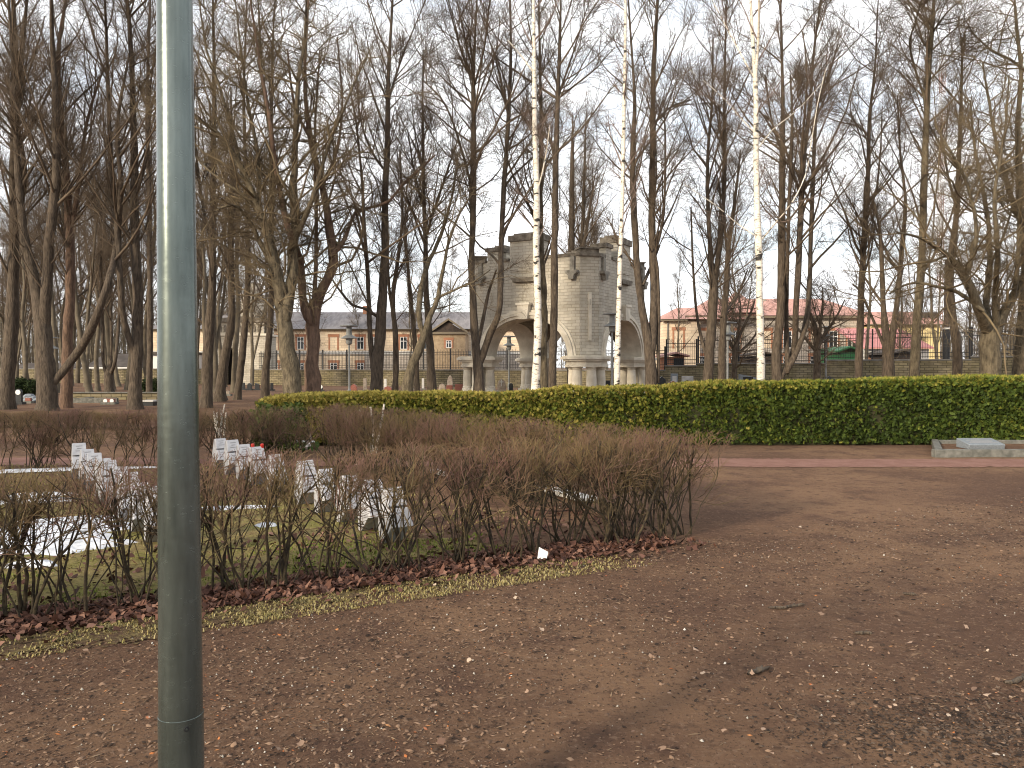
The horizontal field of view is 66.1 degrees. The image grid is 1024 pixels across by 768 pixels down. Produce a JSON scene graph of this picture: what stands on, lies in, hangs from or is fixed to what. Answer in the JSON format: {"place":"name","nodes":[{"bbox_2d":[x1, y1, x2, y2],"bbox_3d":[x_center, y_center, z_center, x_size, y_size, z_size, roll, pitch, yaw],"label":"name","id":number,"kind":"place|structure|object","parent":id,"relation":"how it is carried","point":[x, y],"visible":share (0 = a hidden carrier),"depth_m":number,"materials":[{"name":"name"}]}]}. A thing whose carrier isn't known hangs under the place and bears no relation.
{"place":"outdoors","nodes":[
{"label":"outdoors","id":0,"kind":"place"},
{"bbox_2d":[73,392,156,399],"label":"kerb wall","id":1,"kind":"structure","parent":0,"point":[145,395],"depth_m":39.02,"materials":[{"name":"stone"}]},
{"bbox_2d":[0,368,1023,767],"bbox_3d":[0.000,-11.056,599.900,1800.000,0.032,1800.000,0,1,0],"label":"ground","id":2,"kind":"structure","parent":0,"point":[770,502],"depth_m":4.50,"materials":[{"name":"soil"}]},
{"bbox_2d":[15,376,35,394],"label":"evergreen shrub","id":3,"kind":"object","parent":2,"relation":"on","point":[25,385],"visible":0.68,"depth_m":44.65,"materials":[{"name":"green plant"}]},
{"bbox_2d":[0,193,55,378],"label":"slim tree","id":4,"kind":"object","parent":2,"relation":"on","point":[20,342],"visible":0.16,"depth_m":63.43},
{"bbox_2d":[0,111,61,379],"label":"slim tree","id":5,"kind":"object","parent":2,"relation":"on","point":[24,344],"visible":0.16,"depth_m":50.58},
{"bbox_2d":[0,182,62,378],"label":"slim tree","id":6,"kind":"object","parent":2,"relation":"on","point":[30,324],"visible":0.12,"depth_m":65.75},
{"bbox_2d":[0,165,82,319],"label":"slim tree","id":7,"kind":"object","parent":2,"relation":"on","point":[29,305],"visible":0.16,"depth_m":63.12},
{"bbox_2d":[0,0,96,409],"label":"bare linden","id":8,"kind":"object","parent":2,"relation":"on","point":[9,359],"visible":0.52,"depth_m":29.70,"materials":[{"name":"brown plant"}]},
{"bbox_2d":[19,166,96,357],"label":"slim tree","id":9,"kind":"object","parent":2,"relation":"on","point":[60,328],"visible":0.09,"depth_m":64.70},
{"bbox_2d":[21,78,95,392],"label":"slim tree","id":10,"kind":"object","parent":2,"relation":"on","point":[54,329],"visible":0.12,"depth_m":49.20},
{"bbox_2d":[0,0,129,407],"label":"bare linden","id":11,"kind":"object","parent":2,"relation":"on","point":[66,388],"visible":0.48,"depth_m":30.77,"materials":[{"name":"brown plant"}]},
{"bbox_2d":[34,167,96,385],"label":"slim tree","id":12,"kind":"object","parent":2,"relation":"on","point":[74,326],"visible":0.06,"depth_m":69.53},
{"bbox_2d":[0,31,146,391],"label":"slim tree","id":13,"kind":"object","parent":2,"relation":"on","point":[86,377],"visible":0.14,"depth_m":45.36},
{"bbox_2d":[30,37,142,389],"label":"slim tree","id":14,"kind":"object","parent":2,"relation":"on","point":[107,326],"visible":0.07,"depth_m":54.29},
{"bbox_2d":[61,93,127,390],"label":"slim tree","id":15,"kind":"object","parent":2,"relation":"on","point":[96,364],"visible":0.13,"depth_m":52.55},
{"bbox_2d":[0,0,198,410],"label":"bare linden","id":16,"kind":"object","parent":2,"relation":"on","point":[49,378],"visible":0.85,"depth_m":28.49,"materials":[{"name":"brown plant"}]},
{"bbox_2d":[0,368,201,383],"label":"stone wall","id":17,"kind":"structure","parent":2,"relation":"on","point":[122,372],"depth_m":79.28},
{"bbox_2d":[22,0,202,409],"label":"bare linden","id":18,"kind":"object","parent":2,"relation":"on","point":[134,340],"visible":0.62,"depth_m":29.53,"materials":[{"name":"brown plant"}]},
{"bbox_2d":[76,171,156,391],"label":"bare linden","id":19,"kind":"object","parent":2,"relation":"on","point":[109,377],"visible":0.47,"depth_m":45.63,"materials":[{"name":"brown plant"}]},
{"bbox_2d":[85,81,156,389],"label":"slim tree","id":20,"kind":"object","parent":2,"relation":"on","point":[145,279],"visible":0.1,"depth_m":55.54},
{"bbox_2d":[0,409,253,430],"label":"scrub hedge","id":21,"kind":"object","parent":2,"relation":"on","point":[95,415],"visible":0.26,"depth_m":20.36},
{"bbox_2d":[82,80,195,377],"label":"slim tree","id":22,"kind":"object","parent":2,"relation":"on","point":[145,338],"visible":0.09,"depth_m":55.65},
{"bbox_2d":[103,0,206,391],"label":"bare linden","id":23,"kind":"object","parent":2,"relation":"on","point":[150,325],"visible":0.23,"depth_m":41.79,"materials":[{"name":"brown plant"}]},
{"bbox_2d":[0,403,334,468],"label":"bare hedge","id":24,"kind":"object","parent":2,"relation":"on","point":[54,437],"visible":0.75,"depth_m":12.59,"materials":[{"name":"plant"}]},
{"bbox_2d":[156,0,203,767],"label":"lamp post","id":25,"kind":"object","parent":2,"relation":"on","point":[180,721],"visible":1,"depth_m":2.06,"materials":[{"name":"metal"}]},
{"bbox_2d":[129,69,243,340],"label":"slim tree","id":26,"kind":"object","parent":2,"relation":"on","point":[204,289],"visible":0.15,"depth_m":48.04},
{"bbox_2d":[143,92,279,392],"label":"slim tree","id":27,"kind":"object","parent":2,"relation":"on","point":[215,351],"visible":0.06,"depth_m":49.74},
{"bbox_2d":[137,0,303,407],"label":"bare linden","id":28,"kind":"object","parent":2,"relation":"on","point":[206,397],"visible":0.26,"depth_m":30.80,"materials":[{"name":"brown plant"}]},
{"bbox_2d":[196,143,251,386],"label":"slim tree","id":29,"kind":"object","parent":2,"relation":"on","point":[217,319],"visible":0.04,"depth_m":63.18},
{"bbox_2d":[223,439,238,474],"bbox_3d":[-4.147,1.092,11.709,0.198,0.524,0.346,-2,3,-35],"label":"grave marker","id":30,"kind":"object","parent":2,"relation":"on","point":[230,445],"visible":0.59,"depth_m":11.67,"materials":[{"name":"grey"}]},
{"bbox_2d":[0,573,466,656],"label":"grass strip","id":31,"kind":"object","parent":2,"relation":"on","point":[115,637],"depth_m":4.76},
{"bbox_2d":[198,14,286,392],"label":"slim tree","id":32,"kind":"object","parent":2,"relation":"on","point":[235,354],"visible":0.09,"depth_m":49.81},
{"bbox_2d":[195,45,295,401],"bbox_3d":[-12.574,-7.634,36.383,5.602,17.292,4.250,0,1,0],"label":"bare linden","id":33,"kind":"object","parent":2,"relation":"on","point":[219,394],"visible":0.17,"depth_m":36.78,"materials":[{"name":"brown plant"}]},
{"bbox_2d":[197,0,295,399],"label":"bare linden","id":34,"kind":"object","parent":2,"relation":"on","point":[237,394],"visible":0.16,"depth_m":38.84,"materials":[{"name":"brown plant"}]},
{"bbox_2d":[218,283,277,384],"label":"gatehouse","id":35,"kind":"object","parent":2,"relation":"on","point":[260,349],"visible":0.19,"depth_m":71.97,"materials":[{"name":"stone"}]},
{"bbox_2d":[0,493,502,611],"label":"lawn","id":36,"kind":"structure","parent":2,"relation":"on","point":[78,580],"depth_m":6.70,"materials":[{"name":"plant"}]},
{"bbox_2d":[0,519,128,555],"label":"snow patch","id":37,"kind":"object","parent":36,"relation":"on","point":[51,549],"visible":0.19,"depth_m":7.28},
{"bbox_2d":[56,539,136,549],"bbox_3d":[-3.804,1.426,7.037,0.889,0.048,0.375,0,1,-14],"label":"snow patch","id":38,"kind":"object","parent":36,"relation":"on","point":[78,544],"visible":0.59,"depth_m":6.99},
{"bbox_2d":[294,460,315,503],"bbox_3d":[-2.372,1.145,9.107,0.199,0.526,0.348,-2,3,-35],"label":"grave marker","id":39,"kind":"object","parent":36,"relation":"on","point":[308,499],"visible":0.5,"depth_m":9.07,"materials":[{"name":"grey"}]},
{"bbox_2d":[314,468,337,512],"bbox_3d":[-2.025,1.172,8.620,0.185,0.489,0.324,-1,0,-35],"label":"grave marker","id":40,"kind":"object","parent":36,"relation":"on","point":[328,508],"visible":0.2,"depth_m":8.60,"materials":[{"name":"grey"}]},
{"bbox_2d":[358,479,381,530],"bbox_3d":[-1.346,1.184,7.653,0.193,0.510,0.338,1,1,-32],"label":"grave marker","id":41,"kind":"object","parent":36,"relation":"on","point":[368,525],"visible":0.22,"depth_m":7.60,"materials":[{"name":"grey"}]},
{"bbox_2d":[378,487,412,542],"bbox_3d":[-1.059,1.193,7.150,0.193,0.509,0.337,-1,0,-35],"label":"grave marker","id":42,"kind":"object","parent":36,"relation":"on","point":[391,529],"visible":0.45,"depth_m":7.10,"materials":[{"name":"grey"}]},
{"bbox_2d":[226,202,286,385],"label":"slim tree","id":43,"kind":"object","parent":2,"relation":"on","point":[253,350],"visible":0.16,"depth_m":66.40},
{"bbox_2d":[86,0,443,400],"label":"bare maple","id":44,"kind":"object","parent":2,"relation":"on","point":[284,298],"visible":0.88,"depth_m":26.64,"materials":[{"name":"brown plant"}]},
{"bbox_2d":[0,463,543,580],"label":"lawn grass","id":45,"kind":"structure","parent":2,"relation":"on","point":[12,467],"depth_m":8.24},
{"bbox_2d":[222,0,330,398],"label":"bare linden","id":46,"kind":"object","parent":2,"relation":"on","point":[265,384],"visible":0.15,"depth_m":37.80,"materials":[{"name":"brown plant"}]},
{"bbox_2d":[247,401,310,453],"bbox_3d":[-4.369,0.835,14.940,1.144,1.040,1.324,0,1,0],"label":"evergreen shrub","id":47,"kind":"object","parent":2,"relation":"on","point":[291,405],"visible":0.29,"depth_m":14.68,"materials":[{"name":"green plant"}]},
{"bbox_2d":[148,0,478,391],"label":"bare maple","id":48,"kind":"object","parent":2,"relation":"on","point":[312,374],"visible":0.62,"depth_m":27.76,"materials":[{"name":"brown plant"}]},
{"bbox_2d":[0,552,656,660],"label":"verge grass","id":49,"kind":"structure","parent":2,"relation":"on","point":[108,624],"depth_m":5.41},
{"bbox_2d":[153,306,521,368],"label":"long house","id":50,"kind":"structure","parent":2,"relation":"on","point":[332,333],"depth_m":91.92,"materials":[{"name":"beige stone"}]},
{"bbox_2d":[0,505,716,645],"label":"leaf litter","id":51,"kind":"object","parent":2,"relation":"on","point":[16,625],"visible":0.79,"depth_m":5.92,"materials":[{"name":"plant"}]},
{"bbox_2d":[341,256,377,344],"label":"slim tree","id":52,"kind":"object","parent":2,"relation":"on","point":[356,317],"visible":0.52,"depth_m":92.01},
{"bbox_2d":[277,0,458,398],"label":"bare linden","id":53,"kind":"object","parent":2,"relation":"on","point":[376,351],"visible":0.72,"depth_m":29.68,"materials":[{"name":"brown plant"}]},
{"bbox_2d":[0,427,738,620],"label":"bare hedge","id":54,"kind":"object","parent":2,"relation":"on","point":[24,522],"visible":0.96,"depth_m":5.90,"materials":[{"name":"plant"}]},
{"bbox_2d":[338,130,448,390],"bbox_3d":[-5.936,-6.128,39.177,6.432,13.989,6.225,0,1,0],"label":"bare linden","id":55,"kind":"object","parent":2,"relation":"on","point":[391,295],"visible":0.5,"depth_m":39.79,"materials":[{"name":"brown plant"}]},
{"bbox_2d":[389,135,438,391],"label":"bare linden","id":56,"kind":"object","parent":2,"relation":"on","point":[416,374],"visible":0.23,"depth_m":41.84,"materials":[{"name":"brown plant"}]},
{"bbox_2d":[358,0,509,389],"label":"bare linden","id":57,"kind":"object","parent":2,"relation":"on","point":[431,379],"visible":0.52,"depth_m":32.14,"materials":[{"name":"brown plant"}]},
{"bbox_2d":[428,237,466,311],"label":"slim tree","id":58,"kind":"object","parent":2,"relation":"on","point":[446,289],"visible":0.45,"depth_m":99.88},
{"bbox_2d":[432,318,470,368],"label":"gabled annex","id":59,"kind":"object","parent":2,"relation":"on","point":[447,334],"visible":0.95,"depth_m":83.93,"materials":[{"name":"stone"}]},
{"bbox_2d":[254,369,664,387],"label":"stone wall","id":60,"kind":"structure","parent":2,"relation":"on","point":[334,377],"depth_m":66.06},
{"bbox_2d":[259,346,665,369],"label":"iron fence","id":61,"kind":"object","parent":60,"relation":"on","point":[299,353],"visible":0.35,"depth_m":66.70,"materials":[{"name":"black"}]},
{"bbox_2d":[390,139,543,391],"bbox_3d":[-1.838,-4.076,29.050,5.961,10.857,5.943,1,2,41],"label":"bare maple","id":62,"kind":"object","parent":2,"relation":"on","point":[408,382],"visible":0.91,"depth_m":28.87,"materials":[{"name":"brown plant"}]},
{"bbox_2d":[346,0,589,391],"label":"bare linden","id":63,"kind":"object","parent":2,"relation":"on","point":[478,356],"visible":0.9,"depth_m":30.52,"materials":[{"name":"brown plant"}]},
{"bbox_2d":[0,275,1016,369],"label":"woodland","id":64,"kind":"object","parent":2,"relation":"on","point":[123,347],"visible":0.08,"depth_m":102.42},
{"bbox_2d":[2,500,1016,767],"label":"pebbles","id":65,"kind":"object","parent":2,"relation":"on","point":[522,660],"visible":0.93,"depth_m":4.23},
{"bbox_2d":[0,503,1019,765],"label":"orange chips","id":66,"kind":"object","parent":2,"relation":"on","point":[450,693],"visible":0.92,"depth_m":4.07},
{"bbox_2d":[0,495,1023,767],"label":"bark chips","id":67,"kind":"object","parent":2,"relation":"on","point":[406,721],"visible":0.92,"depth_m":4.15,"materials":[{"name":"wood"}]},
{"bbox_2d":[0,500,1023,767],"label":"fallen leaves","id":68,"kind":"object","parent":2,"relation":"on","point":[440,740],"visible":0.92,"depth_m":3.89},
{"bbox_2d":[281,401,746,525],"bbox_3d":[-0.908,0.874,10.793,1.072,1.055,8.992,-1,2,-40],"label":"bare hedge","id":69,"kind":"object","parent":2,"relation":"on","point":[359,429],"visible":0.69,"depth_m":10.44,"materials":[{"name":"plant"}]},
{"bbox_2d":[5,507,1023,767],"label":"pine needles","id":70,"kind":"object","parent":2,"relation":"on","point":[543,651],"visible":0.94,"depth_m":4.23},
{"bbox_2d":[452,0,586,389],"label":"birch tree","id":71,"kind":"object","parent":2,"relation":"on","point":[535,380],"visible":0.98,"depth_m":26.75,"materials":[{"name":"white plant"}]},
{"bbox_2d":[454,0,600,387],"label":"bare linden","id":72,"kind":"object","parent":2,"relation":"on","point":[544,371],"visible":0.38,"depth_m":32.77,"materials":[{"name":"brown plant"}]},
{"bbox_2d":[469,0,632,387],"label":"bare linden","id":73,"kind":"object","parent":2,"relation":"on","point":[554,304],"visible":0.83,"depth_m":30.80,"materials":[{"name":"brown plant"}]},
{"bbox_2d":[457,232,656,392],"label":"stone monument","id":74,"kind":"object","parent":2,"relation":"on","point":[587,288],"visible":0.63,"depth_m":43.03,"materials":[{"name":"stone"}]},
{"bbox_2d":[528,75,627,383],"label":"bare linden","id":75,"kind":"object","parent":2,"relation":"on","point":[572,237],"visible":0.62,"depth_m":54.13,"materials":[{"name":"brown plant"}]},
{"bbox_2d":[566,139,616,244],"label":"slim tree","id":76,"kind":"object","parent":2,"relation":"on","point":[600,234],"visible":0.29,"depth_m":59.69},
{"bbox_2d":[591,0,667,391],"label":"birch tree","id":77,"kind":"object","parent":2,"relation":"on","point":[619,272],"visible":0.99,"depth_m":26.83,"materials":[{"name":"white plant"}]},
{"bbox_2d":[255,372,1023,444],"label":"thuja hedge","id":78,"kind":"object","parent":2,"relation":"on","point":[924,409],"visible":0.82,"depth_m":16.21,"materials":[{"name":"green plant"}]},
{"bbox_2d":[558,0,747,384],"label":"bare linden","id":79,"kind":"object","parent":2,"relation":"on","point":[650,329],"visible":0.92,"depth_m":29.79,"materials":[{"name":"brown plant"}]},
{"bbox_2d":[664,365,696,383],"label":"stone wall","id":80,"kind":"structure","parent":2,"relation":"on","point":[684,370],"depth_m":57.12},
{"bbox_2d":[666,231,703,351],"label":"slim tree","id":81,"kind":"object","parent":2,"relation":"on","point":[675,276],"visible":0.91,"depth_m":73.19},
{"bbox_2d":[620,0,782,380],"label":"bare linden","id":82,"kind":"object","parent":2,"relation":"on","point":[708,346],"visible":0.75,"depth_m":31.77,"materials":[{"name":"brown plant"}]},
{"bbox_2d":[680,96,789,379],"bbox_3d":[11.271,-7.004,39.927,6.000,16.022,5.827,-1,2,-38],"label":"bare linden","id":83,"kind":"object","parent":2,"relation":"on","point":[725,306],"visible":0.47,"depth_m":38.83,"materials":[{"name":"brown plant"}]},
{"bbox_2d":[692,196,777,361],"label":"slim tree","id":84,"kind":"object","parent":2,"relation":"on","point":[748,292],"visible":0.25,"depth_m":63.12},
{"bbox_2d":[696,265,809,388],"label":"bare maple","id":85,"kind":"object","parent":2,"relation":"on","point":[734,350],"visible":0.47,"depth_m":46.85,"materials":[{"name":"brown plant"}]},
{"bbox_2d":[655,292,865,368],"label":"red roofed house","id":86,"kind":"structure","parent":2,"relation":"on","point":[667,325],"depth_m":80.69,"materials":[{"name":"beige stone"}]},
{"bbox_2d":[696,363,824,386],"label":"stone wall","id":87,"kind":"structure","parent":2,"relation":"on","point":[799,371],"depth_m":54.84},
{"bbox_2d":[697,336,824,362],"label":"iron fence","id":88,"kind":"object","parent":87,"relation":"on","point":[739,357],"visible":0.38,"depth_m":55.53,"materials":[{"name":"black"}]},
{"bbox_2d":[658,0,871,379],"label":"birch tree","id":89,"kind":"object","parent":2,"relation":"on","point":[756,59],"visible":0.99,"depth_m":24.83,"materials":[{"name":"white plant"}]},
{"bbox_2d":[570,668,1023,767],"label":"damp debris","id":90,"kind":"object","parent":2,"relation":"on","point":[971,729],"visible":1,"depth_m":3.48,"materials":[{"name":"soil"}]},
{"bbox_2d":[696,0,907,379],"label":"bare linden","id":91,"kind":"object","parent":2,"relation":"on","point":[783,240],"visible":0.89,"depth_m":29.49,"materials":[{"name":"brown plant"}]},
{"bbox_2d":[764,263,872,379],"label":"bare maple","id":92,"kind":"object","parent":2,"relation":"on","point":[817,341],"visible":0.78,"depth_m":46.84,"materials":[{"name":"brown plant"}]},
{"bbox_2d":[842,162,895,358],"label":"slim tree","id":93,"kind":"object","parent":2,"relation":"on","point":[868,317],"visible":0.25,"depth_m":57.92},
{"bbox_2d":[785,0,970,378],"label":"bare linden","id":94,"kind":"object","parent":2,"relation":"on","point":[859,345],"visible":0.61,"depth_m":31.78,"materials":[{"name":"brown plant"}]},
{"bbox_2d":[835,328,933,358],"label":"pink roofed garages","id":95,"kind":"structure","parent":2,"relation":"on","point":[925,345],"depth_m":67.30,"materials":[{"name":"white metal"}]},
{"bbox_2d":[812,15,965,376],"bbox_3d":[15.308,-6.646,31.055,6.101,15.347,5.509,-1,2,-41],"label":"bare linden","id":96,"kind":"object","parent":2,"relation":"on","point":[888,367],"visible":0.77,"depth_m":30.84,"materials":[{"name":"brown plant"}]},
{"bbox_2d":[827,359,971,383],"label":"stone wall","id":97,"kind":"structure","parent":2,"relation":"on","point":[845,369],"depth_m":51.72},
{"bbox_2d":[827,327,970,358],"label":"iron fence","id":98,"kind":"object","parent":97,"relation":"on","point":[907,337],"visible":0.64,"depth_m":51.35,"materials":[{"name":"black"}]},
{"bbox_2d":[876,263,925,348],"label":"slim tree","id":99,"kind":"object","parent":2,"relation":"on","point":[900,320],"visible":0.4,"depth_m":64.92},
{"bbox_2d":[864,312,941,358],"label":"yellow house","id":100,"kind":"structure","parent":2,"relation":"on","point":[878,321],"depth_m":77.95,"materials":[{"name":"red paint"}]},
{"bbox_2d":[815,44,1023,374],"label":"bare maple","id":101,"kind":"object","parent":2,"relation":"on","point":[991,327],"visible":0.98,"depth_m":25.65,"materials":[{"name":"brown plant"}]},
{"bbox_2d":[903,152,965,358],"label":"slim tree","id":102,"kind":"object","parent":2,"relation":"on","point":[931,311],"visible":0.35,"depth_m":62.14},
{"bbox_2d":[853,0,1022,376],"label":"bare linden","id":103,"kind":"object","parent":2,"relation":"on","point":[914,366],"visible":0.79,"depth_m":29.68,"materials":[{"name":"brown plant"}]},
{"bbox_2d":[877,0,1023,374],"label":"bare linden","id":104,"kind":"object","parent":2,"relation":"on","point":[957,361],"visible":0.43,"depth_m":30.79,"materials":[{"name":"brown plant"}]},
{"bbox_2d":[890,0,1023,381],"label":"bare maple","id":105,"kind":"object","parent":2,"relation":"on","point":[1017,369],"visible":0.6,"depth_m":28.66,"materials":[{"name":"brown plant"}]},
{"bbox_2d":[931,439,1023,457],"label":"framed grave","id":106,"kind":"object","parent":2,"relation":"on","point":[950,449],"visible":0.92,"depth_m":14.07,"materials":[{"name":"concrete"}]},
{"bbox_2d":[956,438,1004,448],"bbox_3d":[8.993,1.146,15.113,0.690,0.181,0.446,0,1,0],"label":"gravestone","id":107,"kind":"object","parent":106,"relation":"on","point":[978,443],"visible":0.95,"depth_m":15.01,"materials":[{"name":"grey stone"}]},
{"bbox_2d":[970,356,1012,375],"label":"stone wall","id":108,"kind":"structure","parent":2,"relation":"on","point":[975,362],"depth_m":49.43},
{"bbox_2d":[965,228,1020,355],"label":"slim tree","id":109,"kind":"object","parent":2,"relation":"on","point":[1006,327],"visible":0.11,"depth_m":63.06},
{"bbox_2d":[0,457,1023,466],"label":"path","id":110,"kind":"structure","parent":0,"point":[789,462],"depth_m":13.31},
{"bbox_2d":[0,0,1023,367],"label":"sky","id":111,"kind":"structure","parent":0,"point":[666,264],"materials":[{"name":"white"}]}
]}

